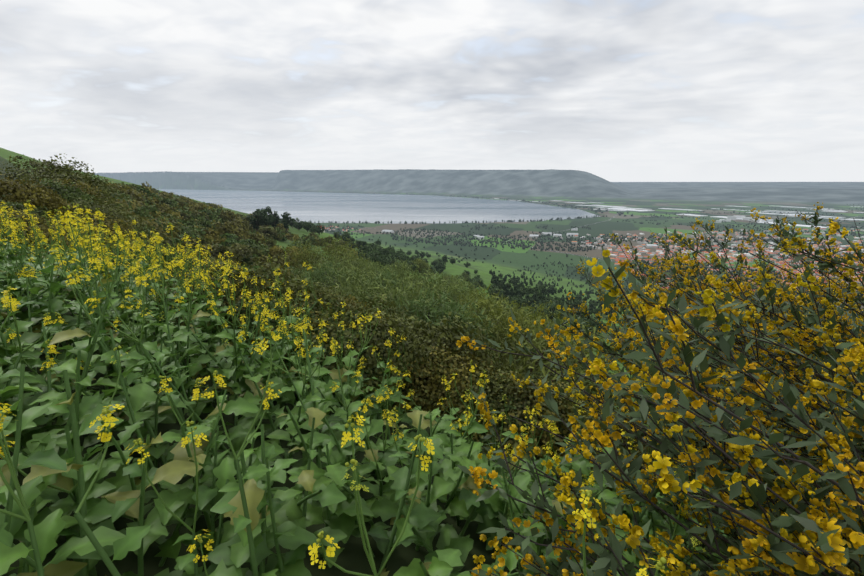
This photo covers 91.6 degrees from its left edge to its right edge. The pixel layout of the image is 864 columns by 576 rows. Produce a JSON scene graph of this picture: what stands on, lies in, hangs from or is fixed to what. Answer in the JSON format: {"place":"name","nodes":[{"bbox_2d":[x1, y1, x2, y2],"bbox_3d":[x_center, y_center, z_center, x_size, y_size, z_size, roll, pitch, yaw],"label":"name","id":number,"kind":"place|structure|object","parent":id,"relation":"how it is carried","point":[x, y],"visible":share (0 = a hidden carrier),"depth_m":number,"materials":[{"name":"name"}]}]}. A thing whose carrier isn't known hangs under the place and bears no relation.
{"place":"outdoors","nodes":[
{"label":"outdoors","id":0,"kind":"place"},
{"bbox_2d":[158,189,599,223],"bbox_3d":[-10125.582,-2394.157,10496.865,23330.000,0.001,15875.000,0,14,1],"label":"lake water","id":1,"kind":"structure","parent":0,"point":[320,207],"depth_m":4268.52,"materials":[{"name":"grey liquid"}]},
{"bbox_2d":[0,147,863,575],"bbox_3d":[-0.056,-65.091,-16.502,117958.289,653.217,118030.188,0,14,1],"label":"terrain","id":2,"kind":"structure","parent":0,"point":[574,189],"depth_m":2329.01,"materials":[{"name":"green plant"}]},
{"bbox_2d":[0,202,63,226],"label":"shrub","id":3,"kind":"object","parent":2,"relation":"on","point":[17,206],"visible":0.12,"depth_m":8.17,"materials":[{"name":"green plant"}]},
{"bbox_2d":[0,173,74,216],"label":"bush","id":4,"kind":"object","parent":2,"relation":"on","point":[38,195],"visible":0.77,"depth_m":9.35,"materials":[{"name":"green plant"}]},
{"bbox_2d":[0,206,78,242],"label":"bush","id":5,"kind":"object","parent":2,"relation":"on","point":[20,215],"visible":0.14,"depth_m":6.89,"materials":[{"name":"yellow plant"}]},
{"bbox_2d":[0,216,82,258],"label":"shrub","id":6,"kind":"object","parent":2,"relation":"on","point":[47,234],"visible":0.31,"depth_m":5.96,"materials":[{"name":"yellow plant"}]},
{"bbox_2d":[0,178,96,211],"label":"shrub","id":7,"kind":"object","parent":2,"relation":"on","point":[70,194],"visible":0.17,"depth_m":11.33,"materials":[{"name":"green plant"}]},
{"bbox_2d":[0,153,119,201],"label":"bush","id":8,"kind":"object","parent":2,"relation":"on","point":[49,165],"visible":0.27,"depth_m":18.37,"materials":[{"name":"green plant"}]},
{"bbox_2d":[12,166,128,207],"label":"shrub","id":9,"kind":"object","parent":2,"relation":"on","point":[68,177],"visible":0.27,"depth_m":15.80,"materials":[{"name":"green plant"}]},
{"bbox_2d":[35,178,106,207],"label":"shrub","id":10,"kind":"object","parent":2,"relation":"on","point":[80,185],"visible":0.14,"depth_m":14.13,"materials":[{"name":"green plant"}]},
{"bbox_2d":[54,196,137,231],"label":"shrub","id":11,"kind":"object","parent":2,"relation":"on","point":[94,205],"visible":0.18,"depth_m":10.75,"materials":[{"name":"yellow plant"}]},
{"bbox_2d":[31,243,165,282],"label":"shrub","id":12,"kind":"object","parent":2,"relation":"on","point":[113,250],"visible":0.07,"depth_m":5.88,"materials":[{"name":"yellow plant"}]},
{"bbox_2d":[63,215,144,251],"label":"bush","id":13,"kind":"object","parent":2,"relation":"on","point":[107,224],"visible":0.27,"depth_m":8.34,"materials":[{"name":"yellow plant"}]},
{"bbox_2d":[57,204,152,243],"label":"bush","id":14,"kind":"object","parent":2,"relation":"on","point":[107,214],"visible":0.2,"depth_m":9.47,"materials":[{"name":"yellow plant"}]},
{"bbox_2d":[107,190,134,204],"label":"shrub","id":15,"kind":"object","parent":2,"relation":"on","point":[126,199],"visible":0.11,"depth_m":98.08,"materials":[{"name":"green plant"}]},
{"bbox_2d":[107,202,138,221],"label":"shrub","id":16,"kind":"object","parent":2,"relation":"on","point":[123,206],"visible":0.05,"depth_m":62.32,"materials":[{"name":"green plant"}]},
{"bbox_2d":[122,186,144,203],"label":"shrub","id":17,"kind":"object","parent":2,"relation":"on","point":[135,194],"visible":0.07,"depth_m":141.10,"materials":[{"name":"green plant"}]},
{"bbox_2d":[132,203,159,215],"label":"shrub","id":18,"kind":"object","parent":2,"relation":"on","point":[154,209],"visible":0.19,"depth_m":113.09,"materials":[{"name":"green plant"}]},
{"bbox_2d":[134,207,160,221],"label":"shrub","id":19,"kind":"object","parent":2,"relation":"on","point":[142,212],"visible":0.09,"depth_m":92.48,"materials":[{"name":"green plant"}]},
{"bbox_2d":[112,239,190,275],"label":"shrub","id":20,"kind":"object","parent":2,"relation":"on","point":[168,257],"visible":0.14,"depth_m":7.21,"materials":[{"name":"yellow plant"}]},
{"bbox_2d":[143,219,167,233],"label":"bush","id":21,"kind":"object","parent":2,"relation":"on","point":[154,223],"visible":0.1,"depth_m":84.37,"materials":[{"name":"green plant"}]},
{"bbox_2d":[147,216,179,234],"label":"shrub","id":22,"kind":"object","parent":2,"relation":"on","point":[165,227],"visible":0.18,"depth_m":87.79,"materials":[{"name":"green plant"}]},
{"bbox_2d":[151,214,180,230],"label":"shrub","id":23,"kind":"object","parent":2,"relation":"on","point":[173,222],"visible":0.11,"depth_m":97.49,"materials":[{"name":"green plant"}]},
{"bbox_2d":[154,196,180,209],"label":"shrub","id":24,"kind":"object","parent":2,"relation":"on","point":[169,202],"visible":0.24,"depth_m":182.52,"materials":[{"name":"green plant"}]},
{"bbox_2d":[159,233,178,248],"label":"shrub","id":25,"kind":"object","parent":2,"relation":"on","point":[166,240],"visible":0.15,"depth_m":73.55,"materials":[{"name":"green plant"}]},
{"bbox_2d":[155,226,185,243],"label":"shrub","id":26,"kind":"object","parent":2,"relation":"on","point":[174,234],"visible":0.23,"depth_m":84.47,"materials":[{"name":"green plant"}]},
{"bbox_2d":[174,222,198,234],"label":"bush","id":27,"kind":"object","parent":2,"relation":"on","point":[189,227],"visible":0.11,"depth_m":108.02,"materials":[{"name":"green plant"}]},
{"bbox_2d":[184,236,214,250],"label":"shrub","id":28,"kind":"object","parent":2,"relation":"on","point":[203,241],"visible":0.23,"depth_m":91.85,"materials":[{"name":"green plant"}]},
{"bbox_2d":[187,218,215,229],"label":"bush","id":29,"kind":"object","parent":2,"relation":"on","point":[206,224],"visible":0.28,"depth_m":158.96,"materials":[{"name":"green plant"}]},
{"bbox_2d":[200,207,219,221],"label":"shrub","id":30,"kind":"object","parent":2,"relation":"on","point":[214,215],"visible":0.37,"depth_m":210.78,"materials":[{"name":"green plant"}]},
{"bbox_2d":[203,226,225,244],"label":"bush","id":31,"kind":"object","parent":2,"relation":"on","point":[214,233],"visible":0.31,"depth_m":117.41,"materials":[{"name":"green plant"}]},
{"bbox_2d":[156,283,278,361],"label":"bush","id":32,"kind":"object","parent":2,"relation":"on","point":[171,308],"visible":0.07,"depth_m":4.65,"materials":[{"name":"yellow plant"}]},
{"bbox_2d":[198,243,242,261],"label":"shrub","id":33,"kind":"object","parent":2,"relation":"on","point":[215,253],"visible":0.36,"depth_m":86.27,"materials":[{"name":"green plant"}]},
{"bbox_2d":[211,220,233,234],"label":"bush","id":34,"kind":"object","parent":2,"relation":"on","point":[220,230],"visible":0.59,"depth_m":165.11,"materials":[{"name":"green plant"}]},
{"bbox_2d":[216,239,235,250],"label":"shrub","id":35,"kind":"object","parent":2,"relation":"on","point":[226,242],"visible":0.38,"depth_m":111.31,"materials":[{"name":"green plant"}]},
{"bbox_2d":[176,278,281,342],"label":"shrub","id":36,"kind":"object","parent":2,"relation":"on","point":[237,299],"visible":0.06,"depth_m":4.98,"materials":[{"name":"yellow plant"}]},
{"bbox_2d":[146,257,317,342],"bbox_3d":[-2.461,0.147,5.240,2.310,1.120,2.205,1,14,3],"label":"bush","id":37,"kind":"object","parent":2,"relation":"on","point":[261,272],"visible":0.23,"depth_m":5.10,"materials":[{"name":"green plant"}]},
{"bbox_2d":[225,218,249,232],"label":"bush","id":38,"kind":"object","parent":2,"relation":"on","point":[235,223],"visible":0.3,"depth_m":190.29,"materials":[{"name":"green plant"}]},
{"bbox_2d":[225,243,252,261],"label":"shrub","id":39,"kind":"object","parent":2,"relation":"on","point":[241,245],"visible":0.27,"depth_m":100.22,"materials":[{"name":"green plant"}]},
{"bbox_2d":[230,226,250,237],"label":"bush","id":40,"kind":"object","parent":2,"relation":"on","point":[240,231],"visible":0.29,"depth_m":167.48,"materials":[{"name":"green plant"}]},
{"bbox_2d":[171,292,311,360],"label":"bush","id":41,"kind":"object","parent":2,"relation":"on","point":[237,323],"visible":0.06,"depth_m":4.59,"materials":[{"name":"yellow plant"}]},
{"bbox_2d":[225,246,261,265],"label":"shrub","id":42,"kind":"object","parent":2,"relation":"on","point":[239,250],"visible":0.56,"depth_m":95.55,"materials":[{"name":"green plant"}]},
{"bbox_2d":[240,232,266,245],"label":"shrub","id":43,"kind":"object","parent":2,"relation":"on","point":[256,239],"visible":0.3,"depth_m":156.15,"materials":[{"name":"green plant"}]},
{"bbox_2d":[193,290,316,357],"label":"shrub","id":44,"kind":"object","parent":2,"relation":"on","point":[275,324],"visible":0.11,"depth_m":4.55,"materials":[{"name":"yellow plant"}]},
{"bbox_2d":[246,210,265,231],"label":"tall tree","id":45,"kind":"object","parent":2,"relation":"on","point":[256,221],"visible":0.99,"depth_m":214.07,"materials":[{"name":"green plant"}]},
{"bbox_2d":[241,240,270,255],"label":"shrub","id":46,"kind":"object","parent":2,"relation":"on","point":[261,246],"visible":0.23,"depth_m":119.53,"materials":[{"name":"green plant"}]},
{"bbox_2d":[261,209,272,225],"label":"tall tree","id":47,"kind":"object","parent":2,"relation":"on","point":[268,221],"visible":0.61,"depth_m":241.35,"materials":[{"name":"green plant"}]},
{"bbox_2d":[254,227,283,241],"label":"shrub","id":48,"kind":"object","parent":2,"relation":"on","point":[269,232],"visible":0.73,"depth_m":209.44,"materials":[{"name":"green plant"}]},
{"bbox_2d":[270,211,279,228],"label":"tall tree","id":49,"kind":"object","parent":2,"relation":"on","point":[274,217],"visible":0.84,"depth_m":272.49,"materials":[{"name":"green plant"}]},
{"bbox_2d":[261,256,291,270],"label":"shrub","id":50,"kind":"object","parent":2,"relation":"on","point":[282,263],"visible":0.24,"depth_m":96.58,"materials":[{"name":"green plant"}]},
{"bbox_2d":[268,245,297,265],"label":"shrub","id":51,"kind":"object","parent":2,"relation":"on","point":[275,250],"visible":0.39,"depth_m":126.56,"materials":[{"name":"green plant"}]},
{"bbox_2d":[280,212,291,230],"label":"tall tree","id":52,"kind":"object","parent":2,"relation":"on","point":[287,221],"visible":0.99,"depth_m":280.22,"materials":[{"name":"green plant"}]},
{"bbox_2d":[247,306,338,369],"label":"shrub","id":53,"kind":"object","parent":2,"relation":"on","point":[308,329],"visible":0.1,"depth_m":4.45,"materials":[{"name":"green plant"}]},
{"bbox_2d":[237,277,356,314],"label":"shrub","id":54,"kind":"object","parent":2,"relation":"on","point":[284,291],"visible":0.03,"depth_m":5.36,"materials":[{"name":"green plant"}]},
{"bbox_2d":[291,237,311,248],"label":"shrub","id":55,"kind":"object","parent":2,"relation":"on","point":[303,242],"visible":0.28,"depth_m":204.47,"materials":[{"name":"green plant"}]},
{"bbox_2d":[267,300,347,363],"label":"shrub","id":56,"kind":"object","parent":2,"relation":"on","point":[336,324],"visible":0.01,"depth_m":4.83,"materials":[{"name":"green plant"}]},
{"bbox_2d":[254,278,368,332],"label":"shrub","id":57,"kind":"object","parent":2,"relation":"on","point":[328,295],"visible":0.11,"depth_m":5.14,"materials":[{"name":"green plant"}]},
{"bbox_2d":[285,296,355,366],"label":"shrub","id":58,"kind":"object","parent":2,"relation":"on","point":[309,313],"visible":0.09,"depth_m":4.93,"materials":[{"name":"green plant"}]},
{"bbox_2d":[274,259,371,295],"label":"shrub","id":59,"kind":"object","parent":2,"relation":"on","point":[321,274],"visible":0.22,"depth_m":54.57,"materials":[{"name":"green plant"}]},
{"bbox_2d":[284,234,367,275],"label":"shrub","id":60,"kind":"object","parent":2,"relation":"on","point":[305,258],"visible":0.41,"depth_m":85.68,"materials":[{"name":"green plant"}]},
{"bbox_2d":[252,306,402,398],"bbox_3d":[-1.312,0.658,4.752,1.913,0.849,1.978,5,15,17],"label":"bush","id":61,"kind":"object","parent":2,"relation":"on","point":[329,336],"visible":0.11,"depth_m":4.39,"materials":[{"name":"green plant"}]},
{"bbox_2d":[290,247,382,288],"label":"shrub","id":62,"kind":"object","parent":2,"relation":"on","point":[363,266],"visible":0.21,"depth_m":67.91,"materials":[{"name":"green plant"}]},
{"bbox_2d":[327,294,361,315],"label":"shrub","id":63,"kind":"object","parent":2,"relation":"on","point":[353,298],"visible":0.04,"depth_m":5.92,"materials":[{"name":"green plant"}]},
{"bbox_2d":[284,306,414,392],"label":"bush","id":64,"kind":"object","parent":2,"relation":"on","point":[333,334],"visible":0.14,"depth_m":4.34,"materials":[{"name":"green plant"}]},
{"bbox_2d":[310,262,397,310],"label":"shrub","id":65,"kind":"object","parent":2,"relation":"on","point":[342,279],"visible":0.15,"depth_m":46.94,"materials":[{"name":"green plant"}]},
{"bbox_2d":[310,322,425,404],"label":"shrub","id":66,"kind":"object","parent":2,"relation":"on","point":[367,357],"visible":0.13,"depth_m":4.31,"materials":[{"name":"green plant"}]},
{"bbox_2d":[320,327,418,403],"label":"shrub","id":67,"kind":"object","parent":2,"relation":"on","point":[387,357],"visible":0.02,"depth_m":4.46,"materials":[{"name":"green plant"}]},
{"bbox_2d":[291,309,452,423],"bbox_3d":[-0.780,0.721,4.582,1.903,1.045,1.816,9,17,32],"label":"shrub","id":68,"kind":"object","parent":2,"relation":"on","point":[399,330],"visible":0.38,"depth_m":4.33,"materials":[{"name":"green plant"}]},
{"bbox_2d":[329,272,415,309],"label":"shrub","id":69,"kind":"object","parent":2,"relation":"on","point":[363,290],"visible":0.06,"depth_m":40.05,"materials":[{"name":"green plant"}]},
{"bbox_2d":[367,249,385,266],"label":"broadleaf tree","id":70,"kind":"object","parent":2,"relation":"on","point":[380,258],"visible":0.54,"depth_m":222.89,"materials":[{"name":"green plant"}]},
{"bbox_2d":[327,263,441,335],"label":"bush","id":71,"kind":"object","parent":2,"relation":"on","point":[382,291],"visible":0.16,"depth_m":33.83,"materials":[{"name":"green plant"}]},
{"bbox_2d":[367,261,402,290],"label":"shrub","id":72,"kind":"object","parent":2,"relation":"on","point":[380,269],"visible":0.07,"depth_m":84.41,"materials":[{"name":"green plant"}]},
{"bbox_2d":[353,294,433,340],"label":"shrub","id":73,"kind":"object","parent":2,"relation":"on","point":[385,309],"visible":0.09,"depth_m":6.11,"materials":[{"name":"green plant"}]},
{"bbox_2d":[365,269,422,299],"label":"shrub","id":74,"kind":"object","parent":2,"relation":"on","point":[393,280],"visible":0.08,"depth_m":61.64,"materials":[{"name":"green plant"}]},
{"bbox_2d":[410,258,428,272],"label":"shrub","id":75,"kind":"object","parent":2,"relation":"on","point":[424,265],"visible":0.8,"depth_m":306.58,"materials":[{"name":"green plant"}]},
{"bbox_2d":[372,259,469,298],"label":"shrub","id":76,"kind":"object","parent":2,"relation":"on","point":[405,270],"visible":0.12,"depth_m":69.00,"materials":[{"name":"green plant"}]},
{"bbox_2d":[361,263,485,337],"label":"bush","id":77,"kind":"object","parent":2,"relation":"on","point":[442,288],"visible":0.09,"depth_m":44.33,"materials":[{"name":"green plant"}]},
{"bbox_2d":[0,200,861,575],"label":"yellow-flowered plants","id":78,"kind":"object","parent":2,"relation":"on","point":[258,508],"visible":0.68,"depth_m":2.15,"materials":[{"name":"green plant"}]},
{"bbox_2d":[406,269,464,296],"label":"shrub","id":79,"kind":"object","parent":2,"relation":"on","point":[433,281],"visible":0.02,"depth_m":76.56,"materials":[{"name":"green plant"}]},
{"bbox_2d":[392,346,483,415],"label":"shrub","id":80,"kind":"object","parent":2,"relation":"on","point":[444,372],"visible":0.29,"depth_m":4.37,"materials":[{"name":"green plant"}]},
{"bbox_2d":[392,315,488,401],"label":"shrub","id":81,"kind":"object","parent":2,"relation":"on","point":[434,335],"visible":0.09,"depth_m":5.38,"materials":[{"name":"green plant"}]},
{"bbox_2d":[392,292,490,346],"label":"shrub","id":82,"kind":"object","parent":2,"relation":"on","point":[439,318],"visible":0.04,"depth_m":38.72,"materials":[{"name":"green plant"}]},
{"bbox_2d":[363,286,520,370],"bbox_3d":[-1.052,5.381,32.752,14.848,11.522,13.211,-8,16,-29],"label":"bush","id":83,"kind":"object","parent":2,"relation":"on","point":[428,315],"visible":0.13,"depth_m":31.55,"materials":[{"name":"green plant"}]},
{"bbox_2d":[392,357,491,441],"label":"shrub","id":84,"kind":"object","parent":2,"relation":"on","point":[442,409],"visible":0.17,"depth_m":4.23,"materials":[{"name":"green plant"}]},
{"bbox_2d":[384,312,521,414],"bbox_3d":[-0.039,0.910,5.347,2.258,1.282,2.155,8,16,28],"label":"shrub","id":85,"kind":"object","parent":2,"relation":"on","point":[456,337],"visible":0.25,"depth_m":5.24,"materials":[{"name":"green plant"}]},
{"bbox_2d":[411,342,505,422],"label":"shrub","id":86,"kind":"object","parent":2,"relation":"on","point":[457,384],"visible":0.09,"depth_m":4.54,"materials":[{"name":"green plant"}]},
{"bbox_2d":[418,361,527,444],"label":"shrub","id":87,"kind":"object","parent":2,"relation":"on","point":[475,386],"visible":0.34,"depth_m":4.32,"materials":[{"name":"green plant"}]},
{"bbox_2d":[450,279,506,321],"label":"shrub","id":88,"kind":"object","parent":2,"relation":"on","point":[472,287],"visible":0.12,"depth_m":94.43,"materials":[{"name":"green plant"}]},
{"bbox_2d":[106,171,863,303],"bbox_3d":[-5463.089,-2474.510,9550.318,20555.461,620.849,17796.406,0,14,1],"label":"plain trees","id":89,"kind":"object","parent":2,"relation":"on","point":[523,245],"visible":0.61,"depth_m":1899.38,"materials":[{"name":"green plant"}]},
{"bbox_2d":[460,289,530,349],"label":"bush","id":90,"kind":"object","parent":2,"relation":"on","point":[491,308],"visible":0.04,"depth_m":65.83,"materials":[{"name":"green plant"}]},
{"bbox_2d":[430,373,562,455],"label":"shrub","id":91,"kind":"object","parent":2,"relation":"on","point":[500,427],"visible":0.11,"depth_m":4.08,"materials":[{"name":"green plant"}]},
{"bbox_2d":[452,288,564,369],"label":"bush","id":92,"kind":"object","parent":2,"relation":"on","point":[519,314],"visible":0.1,"depth_m":52.75,"materials":[{"name":"green plant"}]},
{"bbox_2d":[418,284,633,401],"bbox_3d":[6.690,6.908,33.873,18.196,12.458,18.511,5,15,20],"label":"bush","id":93,"kind":"object","parent":2,"relation":"on","point":[534,364],"visible":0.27,"depth_m":32.66,"materials":[{"name":"green plant"}]},
{"bbox_2d":[495,371,563,443],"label":"shrub","id":94,"kind":"object","parent":2,"relation":"on","point":[510,376],"visible":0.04,"depth_m":4.80,"materials":[{"name":"green plant"}]},
{"bbox_2d":[471,369,601,477],"bbox_3d":[1.005,1.364,4.417,1.920,0.858,1.832,13,19,41],"label":"shrub","id":95,"kind":"object","parent":2,"relation":"on","point":[532,402],"visible":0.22,"depth_m":4.21,"materials":[{"name":"green plant"}]},
{"bbox_2d":[473,378,601,479],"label":"shrub","id":96,"kind":"object","parent":2,"relation":"on","point":[546,439],"visible":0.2,"depth_m":4.07,"materials":[{"name":"green plant"}]},
{"bbox_2d":[513,392,568,458],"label":"bush","id":97,"kind":"object","parent":2,"relation":"on","point":[525,405],"visible":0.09,"depth_m":4.25,"materials":[{"name":"green plant"}]},
{"bbox_2d":[486,309,611,391],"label":"bush","id":98,"kind":"object","parent":2,"relation":"on","point":[512,345],"visible":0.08,"depth_m":40.17,"materials":[{"name":"green plant"}]},
{"bbox_2d":[542,302,563,320],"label":"bush","id":99,"kind":"object","parent":2,"relation":"on","point":[548,314],"visible":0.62,"depth_m":198.14,"materials":[{"name":"green plant"}]},
{"bbox_2d":[534,392,636,477],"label":"bush","id":100,"kind":"object","parent":2,"relation":"on","point":[558,445],"visible":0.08,"depth_m":4.10,"materials":[{"name":"green plant"}]},
{"bbox_2d":[321,198,863,291],"bbox_3d":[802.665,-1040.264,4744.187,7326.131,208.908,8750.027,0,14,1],"label":"town buildings","id":101,"kind":"structure","parent":2,"relation":"on","point":[732,256],"depth_m":1691.69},
{"bbox_2d":[547,375,646,432],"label":"bush","id":102,"kind":"object","parent":2,"relation":"on","point":[586,385],"visible":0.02,"depth_m":5.22,"materials":[{"name":"green plant"}]},
{"bbox_2d":[558,413,705,512],"bbox_3d":[1.840,1.649,4.175,1.717,0.776,1.796,8,16,30],"label":"shrub","id":103,"kind":"object","parent":2,"relation":"on","point":[638,452],"visible":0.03,"depth_m":3.99,"materials":[{"name":"green plant"}]},
{"bbox_2d":[600,403,677,470],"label":"bush","id":104,"kind":"object","parent":2,"relation":"on","point":[644,448],"visible":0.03,"depth_m":4.19,"materials":[{"name":"green plant"}]},
{"bbox_2d":[455,202,863,575],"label":"senna shrubs","id":105,"kind":"object","parent":2,"relation":"on","point":[763,405],"visible":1,"depth_m":1.46,"materials":[{"name":"yellow plant"}]},
{"bbox_2d":[0,0,863,181],"label":"sky","id":106,"kind":"structure","parent":0,"point":[610,90],"materials":[{"name":"white"}]},
{"bbox_2d":[339,213,862,311],"bbox_3d":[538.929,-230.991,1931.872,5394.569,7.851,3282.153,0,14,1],"label":"plain roads","id":107,"kind":"structure","parent":0,"point":[610,260],"depth_m":1882.96,"materials":[{"name":"grey asphalt"}]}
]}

